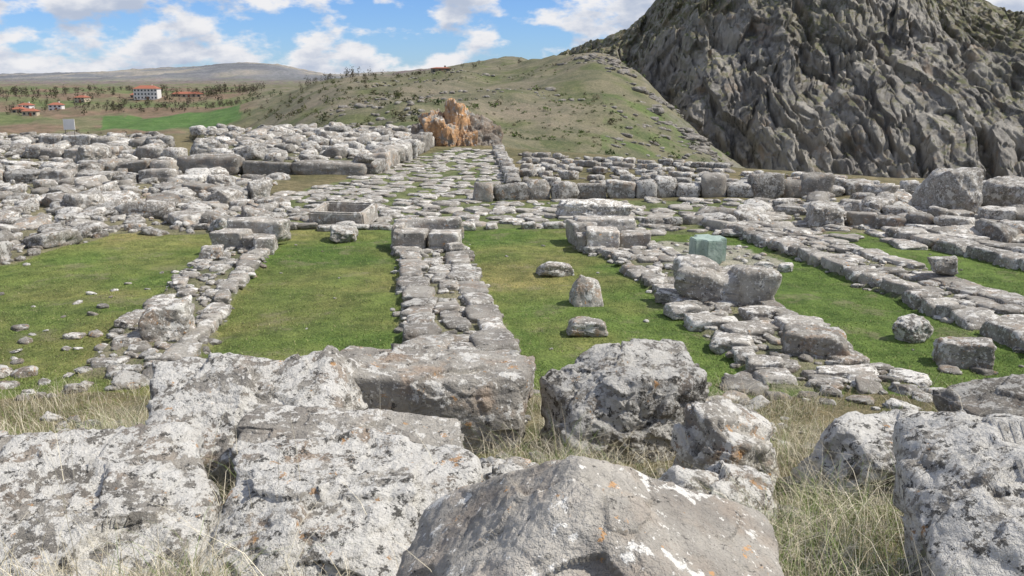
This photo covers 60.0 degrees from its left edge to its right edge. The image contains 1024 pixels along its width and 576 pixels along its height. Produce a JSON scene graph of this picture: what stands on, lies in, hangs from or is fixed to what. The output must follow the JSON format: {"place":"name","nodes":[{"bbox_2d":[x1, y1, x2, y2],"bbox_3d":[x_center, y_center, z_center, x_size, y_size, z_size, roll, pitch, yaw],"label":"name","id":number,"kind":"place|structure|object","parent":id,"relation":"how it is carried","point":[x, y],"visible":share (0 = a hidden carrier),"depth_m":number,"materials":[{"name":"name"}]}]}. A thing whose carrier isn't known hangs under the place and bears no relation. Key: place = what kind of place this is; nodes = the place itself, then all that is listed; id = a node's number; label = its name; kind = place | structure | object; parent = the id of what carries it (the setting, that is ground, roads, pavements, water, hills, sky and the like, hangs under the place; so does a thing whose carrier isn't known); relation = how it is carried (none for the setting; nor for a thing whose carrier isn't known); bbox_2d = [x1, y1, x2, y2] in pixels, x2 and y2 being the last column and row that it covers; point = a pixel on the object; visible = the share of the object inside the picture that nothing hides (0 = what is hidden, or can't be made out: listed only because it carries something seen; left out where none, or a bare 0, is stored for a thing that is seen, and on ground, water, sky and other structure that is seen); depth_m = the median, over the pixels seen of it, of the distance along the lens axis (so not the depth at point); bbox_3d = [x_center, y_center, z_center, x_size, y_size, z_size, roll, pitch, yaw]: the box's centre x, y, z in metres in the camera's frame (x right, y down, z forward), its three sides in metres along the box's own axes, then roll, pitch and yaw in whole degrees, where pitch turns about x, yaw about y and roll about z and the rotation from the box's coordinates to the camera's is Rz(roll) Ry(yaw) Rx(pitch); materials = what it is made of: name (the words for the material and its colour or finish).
{"place":"outdoors","nodes":[
{"label":"outdoors","id":0,"kind":"place"},
{"bbox_2d":[250,147,505,203],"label":"paved street","id":1,"kind":"structure","parent":0,"point":[319,192],"depth_m":35.82,"materials":[{"name":"stone"}]},
{"bbox_2d":[0,373,995,575],"bbox_3d":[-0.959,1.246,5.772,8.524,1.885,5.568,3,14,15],"label":"dry grass","id":2,"kind":"structure","parent":0,"point":[818,504],"depth_m":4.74,"materials":[{"name":"beige plant"}]},
{"bbox_2d":[0,52,1023,575],"bbox_3d":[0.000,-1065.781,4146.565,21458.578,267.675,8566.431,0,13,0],"label":"ground","id":3,"kind":"structure","parent":0,"point":[572,78],"depth_m":20.04,"materials":[{"name":"plant"}]},
{"bbox_2d":[0,435,17,451],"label":"stone block","id":4,"kind":"structure","parent":3,"relation":"on","point":[5,440],"depth_m":5.89,"materials":[{"name":"stone"}]},
{"bbox_2d":[22,111,39,115],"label":"walls","id":5,"kind":"structure","parent":3,"relation":"on","point":[37,113],"depth_m":522.53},
{"bbox_2d":[22,108,39,110],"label":"roof","id":6,"kind":"structure","parent":5,"relation":"on","point":[30,109],"depth_m":523.32,"materials":[{"name":"tile"}]},
{"bbox_2d":[48,105,64,109],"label":"walls","id":7,"kind":"structure","parent":3,"relation":"on","point":[52,107],"depth_m":575.07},
{"bbox_2d":[63,119,74,134],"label":"information sign","id":8,"kind":"object","parent":3,"relation":"on","point":[68,124],"visible":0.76,"depth_m":59.65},
{"bbox_2d":[74,97,90,102],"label":"walls","id":9,"kind":"structure","parent":3,"relation":"on","point":[81,99],"depth_m":633.16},
{"bbox_2d":[62,192,104,209],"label":"stone boulder","id":10,"kind":"object","parent":3,"relation":"on","point":[83,201],"visible":0.58,"depth_m":27.68,"materials":[{"name":"stone"}]},
{"bbox_2d":[0,131,173,174],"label":"stone rubble","id":11,"kind":"object","parent":3,"relation":"on","point":[15,144],"visible":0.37,"depth_m":51.30,"materials":[{"name":"stone"}]},
{"bbox_2d":[75,145,112,163],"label":"stone boulder","id":12,"kind":"object","parent":3,"relation":"on","point":[90,152],"visible":0.66,"depth_m":44.13,"materials":[{"name":"stone"}]},
{"bbox_2d":[0,168,206,183],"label":"stone wall","id":13,"kind":"structure","parent":3,"relation":"on","point":[25,176],"depth_m":35.83,"materials":[{"name":"stone"}]},
{"bbox_2d":[25,145,187,159],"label":"stone wall","id":14,"kind":"structure","parent":3,"relation":"on","point":[37,151],"depth_m":46.10,"materials":[{"name":"stone"}]},
{"bbox_2d":[38,134,175,146],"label":"stone wall","id":15,"kind":"structure","parent":3,"relation":"on","point":[87,139],"depth_m":55.52,"materials":[{"name":"stone"}]},
{"bbox_2d":[0,422,222,575],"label":"stone block","id":16,"kind":"structure","parent":3,"relation":"on","point":[151,465],"depth_m":4.64,"materials":[{"name":"stone"}]},
{"bbox_2d":[77,158,178,172],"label":"stone wall","id":17,"kind":"structure","parent":3,"relation":"on","point":[133,166],"depth_m":39.74,"materials":[{"name":"stone"}]},
{"bbox_2d":[133,89,161,99],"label":"walls","id":18,"kind":"structure","parent":3,"relation":"on","point":[158,95],"depth_m":659.18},
{"bbox_2d":[132,85,161,88],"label":"roof","id":19,"kind":"structure","parent":18,"relation":"on","point":[146,87],"depth_m":659.95,"materials":[{"name":"tile"}]},
{"bbox_2d":[0,162,300,264],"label":"stone rubble","id":20,"kind":"object","parent":3,"relation":"on","point":[125,201],"visible":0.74,"depth_m":26.96,"materials":[{"name":"stone"}]},
{"bbox_2d":[138,295,195,341],"bbox_3d":[-5.449,0.525,14.056,0.802,0.693,0.717,-3,13,-14],"label":"stone boulder","id":21,"kind":"object","parent":3,"relation":"on","point":[164,320],"visible":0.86,"depth_m":13.80,"materials":[{"name":"stone"}]},
{"bbox_2d":[74,245,269,373],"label":"stone wall","id":22,"kind":"structure","parent":3,"relation":"on","point":[218,310],"depth_m":15.19,"materials":[{"name":"stone"}]},
{"bbox_2d":[209,217,290,254],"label":"stone base block","id":23,"kind":"structure","parent":22,"relation":"on","point":[260,232],"depth_m":21.62,"materials":[{"name":"stone"}]},
{"bbox_2d":[172,94,202,96],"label":"walls","id":24,"kind":"structure","parent":3,"relation":"on","point":[186,95],"depth_m":685.24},
{"bbox_2d":[173,92,203,93],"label":"roof","id":25,"kind":"structure","parent":24,"relation":"on","point":[188,93],"depth_m":686.13,"materials":[{"name":"tile"}]},
{"bbox_2d":[154,182,249,198],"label":"stone wall","id":26,"kind":"structure","parent":3,"relation":"on","point":[193,186],"depth_m":31.53,"materials":[{"name":"stone"}]},
{"bbox_2d":[189,138,220,154],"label":"stone boulder","id":27,"kind":"object","parent":3,"relation":"on","point":[202,145],"visible":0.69,"depth_m":43.14,"materials":[{"name":"stone"}]},
{"bbox_2d":[198,244,224,260],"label":"stone boulder","id":28,"kind":"object","parent":3,"relation":"on","point":[214,252],"visible":0.81,"depth_m":19.88,"materials":[{"name":"stone"}]},
{"bbox_2d":[207,174,235,185],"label":"stone boulder","id":29,"kind":"object","parent":3,"relation":"on","point":[220,180],"visible":0.53,"depth_m":32.51,"materials":[{"name":"stone"}]},
{"bbox_2d":[210,189,243,204],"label":"stone boulder","id":30,"kind":"object","parent":3,"relation":"on","point":[227,196],"visible":0.6,"depth_m":29.20,"materials":[{"name":"stone"}]},
{"bbox_2d":[145,345,367,481],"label":"stone block","id":31,"kind":"structure","parent":3,"relation":"on","point":[197,392],"depth_m":6.75,"materials":[{"name":"stone"}]},
{"bbox_2d":[246,179,272,198],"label":"stone boulder","id":32,"kind":"object","parent":3,"relation":"on","point":[258,188],"visible":0.85,"depth_m":31.25,"materials":[{"name":"stone"}]},
{"bbox_2d":[0,58,520,132],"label":"distant trees","id":33,"kind":"object","parent":3,"relation":"on","point":[121,104],"visible":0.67,"depth_m":610.87,"materials":[{"name":"green plant"}]},
{"bbox_2d":[160,66,371,99],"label":"poplar trees","id":34,"kind":"object","parent":3,"relation":"on","point":[307,81],"visible":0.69,"depth_m":673.79,"materials":[{"name":"green plant"}]},
{"bbox_2d":[177,154,367,175],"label":"stone wall","id":35,"kind":"structure","parent":3,"relation":"on","point":[231,164],"depth_m":38.52,"materials":[{"name":"stone"}]},
{"bbox_2d":[189,122,417,162],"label":"stone rubble","id":36,"kind":"object","parent":3,"relation":"on","point":[279,143],"visible":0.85,"depth_m":49.01,"materials":[{"name":"stone"}]},
{"bbox_2d":[244,71,421,127],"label":"shrubs","id":37,"kind":"object","parent":3,"relation":"on","point":[397,96],"visible":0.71,"depth_m":226.42,"materials":[{"name":"green plant"}]},
{"bbox_2d":[198,427,482,575],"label":"stone block","id":38,"kind":"structure","parent":3,"relation":"on","point":[395,483],"depth_m":4.58,"materials":[{"name":"stone"}]},
{"bbox_2d":[329,224,357,242],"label":"stone boulder","id":39,"kind":"object","parent":3,"relation":"on","point":[341,233],"visible":0.99,"depth_m":22.79,"materials":[{"name":"stone"}]},
{"bbox_2d":[231,403,464,456],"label":"stone block","id":40,"kind":"structure","parent":3,"relation":"on","point":[264,423],"depth_m":5.93,"materials":[{"name":"stone"}]},
{"bbox_2d":[302,125,407,132],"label":"stone wall","id":41,"kind":"structure","parent":3,"relation":"on","point":[339,129],"depth_m":59.04,"materials":[{"name":"stone"}]},
{"bbox_2d":[366,129,434,173],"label":"stone wall","id":42,"kind":"structure","parent":3,"relation":"on","point":[415,145],"depth_m":44.69,"materials":[{"name":"stone"}]},
{"bbox_2d":[103,215,704,231],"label":"stone wall","id":43,"kind":"structure","parent":3,"relation":"on","point":[673,221],"depth_m":24.55,"materials":[{"name":"stone"}]},
{"bbox_2d":[339,343,535,453],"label":"stone block","id":44,"kind":"structure","parent":3,"relation":"on","point":[486,391],"depth_m":7.17,"materials":[{"name":"stone"}]},
{"bbox_2d":[431,68,450,72],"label":"walls","id":45,"kind":"structure","parent":3,"relation":"on","point":[438,69],"depth_m":409.78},
{"bbox_2d":[16,385,887,569],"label":"loose stones","id":46,"kind":"object","parent":3,"relation":"on","point":[833,391],"visible":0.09,"depth_m":9.19,"materials":[{"name":"stone"}]},
{"bbox_2d":[390,241,520,354],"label":"stone wall","id":47,"kind":"structure","parent":3,"relation":"on","point":[456,271],"depth_m":15.79,"materials":[{"name":"stone"}]},
{"bbox_2d":[391,216,464,249],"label":"stone base block","id":48,"kind":"structure","parent":47,"relation":"on","point":[436,232],"depth_m":21.42,"materials":[{"name":"stone"}]},
{"bbox_2d":[411,98,502,145],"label":"rock outcrop","id":49,"kind":"object","parent":3,"relation":"on","point":[456,124],"visible":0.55,"depth_m":56.63,"materials":[{"name":"stone"}]},
{"bbox_2d":[9,349,971,575],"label":"dry stalks","id":50,"kind":"object","parent":3,"relation":"on","point":[359,500],"visible":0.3,"depth_m":4.48,"materials":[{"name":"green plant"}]},
{"bbox_2d":[492,145,520,183],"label":"stone wall","id":51,"kind":"structure","parent":3,"relation":"on","point":[508,169],"depth_m":40.20,"materials":[{"name":"stone"}]},
{"bbox_2d":[480,456,538,481],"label":"stone block","id":52,"kind":"structure","parent":3,"relation":"on","point":[491,466],"depth_m":5.41,"materials":[{"name":"stone"}]},
{"bbox_2d":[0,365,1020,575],"bbox_3d":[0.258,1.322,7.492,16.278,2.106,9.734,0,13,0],"label":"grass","id":53,"kind":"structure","parent":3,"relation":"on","point":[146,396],"depth_m":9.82,"materials":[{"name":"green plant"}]},
{"bbox_2d":[0,240,1023,410],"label":"loose stones","id":54,"kind":"object","parent":3,"relation":"on","point":[127,376],"visible":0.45,"depth_m":11.65,"materials":[{"name":"stone"}]},
{"bbox_2d":[672,254,781,305],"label":"carved stone block","id":55,"kind":"structure","parent":54,"relation":"on","point":[702,278],"depth_m":15.90,"materials":[{"name":"stone"}]},
{"bbox_2d":[331,51,730,161],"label":"shrubs","id":56,"kind":"object","parent":3,"relation":"on","point":[514,134],"visible":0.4,"depth_m":200.74,"materials":[{"name":"green plant"}]},
{"bbox_2d":[330,53,733,166],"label":"hillside rocks","id":57,"kind":"object","parent":3,"relation":"on","point":[689,134],"visible":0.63,"depth_m":209.93,"materials":[{"name":"stone"}]},
{"bbox_2d":[273,196,827,236],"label":"stone paving","id":58,"kind":"structure","parent":3,"relation":"on","point":[387,214],"depth_m":27.42,"materials":[{"name":"stone"}]},
{"bbox_2d":[308,201,377,224],"bbox_3d":[-4.843,-2.093,25.590,1.681,0.658,1.298,3,13,11],"label":"stone basin","id":59,"kind":"object","parent":58,"relation":"on","point":[330,212],"visible":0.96,"depth_m":25.20,"materials":[{"name":"stone"}]},
{"bbox_2d":[555,198,634,215],"bbox_3d":[2.469,-2.357,26.778,2.344,0.652,1.159,0,13,0],"label":"stone boulder","id":60,"kind":"object","parent":58,"relation":"on","point":[593,207],"visible":0.69,"depth_m":26.29,"materials":[{"name":"stone"}]},
{"bbox_2d":[535,261,573,276],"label":"stone boulder","id":61,"kind":"object","parent":3,"relation":"on","point":[555,269],"visible":0.98,"depth_m":18.64,"materials":[{"name":"stone"}]},
{"bbox_2d":[569,275,603,306],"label":"stone boulder","id":62,"kind":"object","parent":3,"relation":"on","point":[585,291],"visible":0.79,"depth_m":16.12,"materials":[{"name":"stone"}]},
{"bbox_2d":[566,316,607,336],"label":"stone boulder","id":63,"kind":"object","parent":3,"relation":"on","point":[581,326],"visible":0.98,"depth_m":14.13,"materials":[{"name":"stone"}]},
{"bbox_2d":[396,455,783,575],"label":"stone block","id":64,"kind":"structure","parent":3,"relation":"on","point":[572,515],"depth_m":3.15,"materials":[{"name":"stone"}]},
{"bbox_2d":[522,177,700,185],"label":"stone wall","id":65,"kind":"structure","parent":3,"relation":"on","point":[550,180],"depth_m":34.61,"materials":[{"name":"stone"}]},
{"bbox_2d":[538,338,708,463],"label":"stone block","id":66,"kind":"structure","parent":3,"relation":"on","point":[650,389],"depth_m":7.16,"materials":[{"name":"stone"}]},
{"bbox_2d":[522,151,730,168],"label":"stone wall","id":67,"kind":"structure","parent":3,"relation":"on","point":[665,162],"depth_m":43.94,"materials":[{"name":"stone"}]},
{"bbox_2d":[519,169,746,182],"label":"stone wall","id":68,"kind":"structure","parent":3,"relation":"on","point":[568,175],"depth_m":36.78,"materials":[{"name":"stone"}]},
{"bbox_2d":[473,172,834,201],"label":"stone wall","id":69,"kind":"structure","parent":3,"relation":"on","point":[765,185],"depth_m":31.06,"materials":[{"name":"stone"}]},
{"bbox_2d":[522,157,847,179],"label":"stone wall","id":70,"kind":"structure","parent":3,"relation":"on","point":[593,163],"depth_m":41.44,"materials":[{"name":"stone"}]},
{"bbox_2d":[520,163,879,184],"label":"stone wall","id":71,"kind":"structure","parent":3,"relation":"on","point":[598,170],"depth_m":39.04,"materials":[{"name":"stone"}]},
{"bbox_2d":[516,153,894,184],"bbox_3d":[4.502,-4.829,38.115,12.746,0.493,23.089,-11,17,-39],"label":"stone rubble","id":72,"kind":"object","parent":3,"relation":"on","point":[538,167],"visible":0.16,"depth_m":39.89,"materials":[{"name":"stone"}]},
{"bbox_2d":[689,234,726,263],"bbox_3d":[4.461,-0.886,20.226,0.784,0.577,0.767,-3,14,-14],"label":"green stone block","id":73,"kind":"object","parent":3,"relation":"on","point":[712,247],"depth_m":19.96,"materials":[{"name":"stone"}]},
{"bbox_2d":[658,460,777,526],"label":"stone block","id":74,"kind":"structure","parent":3,"relation":"on","point":[715,476],"depth_m":5.11,"materials":[{"name":"stone"}]},
{"bbox_2d":[671,398,780,486],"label":"stone block","id":75,"kind":"structure","parent":74,"relation":"on","point":[711,444],"depth_m":6.11,"materials":[{"name":"stone"}]},
{"bbox_2d":[574,240,899,389],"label":"stone wall","id":76,"kind":"structure","parent":3,"relation":"on","point":[657,255],"depth_m":14.61,"materials":[{"name":"stone"}]},
{"bbox_2d":[566,215,650,251],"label":"stone base block","id":77,"kind":"structure","parent":76,"relation":"on","point":[609,231],"depth_m":21.56,"materials":[{"name":"stone"}]},
{"bbox_2d":[654,288,680,302],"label":"stone slab","id":78,"kind":"structure","parent":76,"relation":"attached to","point":[661,295],"depth_m":16.40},
{"bbox_2d":[663,301,701,319],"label":"stone slab","id":79,"kind":"structure","parent":76,"relation":"attached to","point":[675,310],"depth_m":15.31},
{"bbox_2d":[738,305,780,320],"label":"stone slab","id":80,"kind":"structure","parent":76,"relation":"attached to","point":[757,311],"depth_m":14.89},
{"bbox_2d":[753,261,773,268],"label":"stone boulder","id":81,"kind":"object","parent":3,"relation":"on","point":[765,264],"visible":0.59,"depth_m":19.25,"materials":[{"name":"stone"}]},
{"bbox_2d":[777,262,793,271],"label":"stone boulder","id":82,"kind":"object","parent":3,"relation":"on","point":[785,267],"visible":0.99,"depth_m":19.00,"materials":[{"name":"stone"}]},
{"bbox_2d":[780,324,850,359],"bbox_3d":[4.513,0.835,13.127,1.007,0.468,0.565,2,13,10],"label":"stone boulder","id":83,"kind":"object","parent":3,"relation":"on","point":[810,340],"visible":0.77,"depth_m":12.91,"materials":[{"name":"stone"}]},
{"bbox_2d":[804,201,844,228],"bbox_3d":[8.891,-2.055,25.353,1.102,0.748,1.361,0,13,0],"label":"stone boulder","id":84,"kind":"object","parent":3,"relation":"on","point":[820,213],"visible":0.84,"depth_m":24.77,"materials":[{"name":"stone"}]},
{"bbox_2d":[695,189,1023,244],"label":"stone rubble","id":85,"kind":"object","parent":3,"relation":"on","point":[757,209],"visible":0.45,"depth_m":25.87,"materials":[{"name":"stone"}]},
{"bbox_2d":[702,219,1023,352],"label":"stone wall","id":86,"kind":"structure","parent":3,"relation":"on","point":[924,294],"depth_m":17.61,"materials":[{"name":"stone"}]},
{"bbox_2d":[927,256,957,274],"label":"stone boulder","id":87,"kind":"object","parent":86,"relation":"on","point":[945,265],"visible":1,"depth_m":17.89,"materials":[{"name":"stone"}]},
{"bbox_2d":[856,196,894,212],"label":"stone boulder","id":88,"kind":"object","parent":3,"relation":"on","point":[877,203],"visible":0.42,"depth_m":27.19,"materials":[{"name":"stone"}]},
{"bbox_2d":[862,184,899,195],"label":"stone boulder","id":89,"kind":"object","parent":3,"relation":"on","point":[875,189],"visible":0.52,"depth_m":30.34,"materials":[{"name":"stone"}]},
{"bbox_2d":[790,405,975,503],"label":"stone block","id":90,"kind":"structure","parent":3,"relation":"on","point":[848,433],"depth_m":5.88,"materials":[{"name":"stone"}]},
{"bbox_2d":[773,204,1016,220],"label":"stone wall","id":91,"kind":"structure","parent":3,"relation":"on","point":[996,212],"depth_m":26.26,"materials":[{"name":"stone"}]},
{"bbox_2d":[831,179,985,196],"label":"stone wall","id":92,"kind":"structure","parent":3,"relation":"on","point":[851,186],"depth_m":31.97,"materials":[{"name":"stone"}]},
{"bbox_2d":[797,202,1023,249],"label":"stone paving","id":93,"kind":"structure","parent":3,"relation":"on","point":[901,244],"depth_m":22.89,"materials":[{"name":"stone"}]},
{"bbox_2d":[892,314,933,343],"bbox_3d":[6.414,0.681,14.119,0.630,0.470,0.477,-10,16,-36],"label":"stone boulder","id":94,"kind":"object","parent":3,"relation":"on","point":[912,328],"visible":1,"depth_m":13.95,"materials":[{"name":"stone"}]},
{"bbox_2d":[843,211,1023,233],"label":"stone wall","id":95,"kind":"structure","parent":3,"relation":"on","point":[875,220],"depth_m":24.27,"materials":[{"name":"stone"}]},
{"bbox_2d":[908,167,983,213],"bbox_3d":[13.761,-2.967,27.917,1.552,1.716,2.107,-8,15,-31],"label":"stone boulder","id":96,"kind":"object","parent":3,"relation":"on","point":[959,188],"visible":0.72,"depth_m":27.16,"materials":[{"name":"stone"}]},
{"bbox_2d":[885,223,1023,270],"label":"stone wall","id":97,"kind":"structure","parent":3,"relation":"on","point":[973,247],"depth_m":21.22,"materials":[{"name":"stone"}]},
{"bbox_2d":[892,408,1023,575],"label":"stone block","id":98,"kind":"structure","parent":3,"relation":"on","point":[958,492],"depth_m":3.71,"materials":[{"name":"stone"}]},
{"bbox_2d":[931,336,996,369],"bbox_3d":[6.538,0.944,12.850,0.780,0.439,0.480,4,14,17],"label":"stone boulder","id":99,"kind":"object","parent":3,"relation":"on","point":[968,352],"visible":0.94,"depth_m":12.68,"materials":[{"name":"stone"}]},
{"bbox_2d":[932,374,1023,416],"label":"stone block","id":100,"kind":"structure","parent":3,"relation":"on","point":[984,397],"depth_m":7.44,"materials":[{"name":"stone"}]},
{"bbox_2d":[981,176,1023,206],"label":"stone boulder","id":101,"kind":"object","parent":3,"relation":"on","point":[1000,191],"visible":0.65,"depth_m":28.05,"materials":[{"name":"stone"}]},
{"bbox_2d":[0,0,1023,73],"label":"sky","id":102,"kind":"structure","parent":0,"point":[37,36],"materials":[{"name":"blue"}]},
{"bbox_2d":[683,313,732,331],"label":"stone slab","id":103,"kind":"structure","parent":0,"point":[696,322],"depth_m":14.51,"materials":[{"name":"stone"}]},
{"bbox_2d":[709,332,753,354],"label":"stone slab","id":104,"kind":"structure","parent":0,"point":[721,343],"depth_m":13.41,"materials":[{"name":"stone"}]},
{"bbox_2d":[719,320,774,337],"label":"stone slab","id":105,"kind":"structure","parent":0,"point":[755,328],"depth_m":14.03,"materials":[{"name":"stone"}]},
{"bbox_2d":[745,354,785,372],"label":"stone slab","id":106,"kind":"structure","parent":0,"point":[758,360],"depth_m":12.31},
{"bbox_2d":[558,0,1023,179],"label":"rocky mountain","id":107,"kind":"structure","parent":0,"point":[902,88],"depth_m":272.60,"materials":[{"name":"stone"}]},
{"bbox_2d":[773,315,829,330],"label":"stone slab","id":108,"kind":"structure","parent":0,"point":[781,321],"depth_m":14.37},
{"bbox_2d":[816,364,878,377],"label":"stone slab","id":109,"kind":"structure","parent":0,"point":[844,371],"depth_m":12.06,"materials":[{"name":"stone"}]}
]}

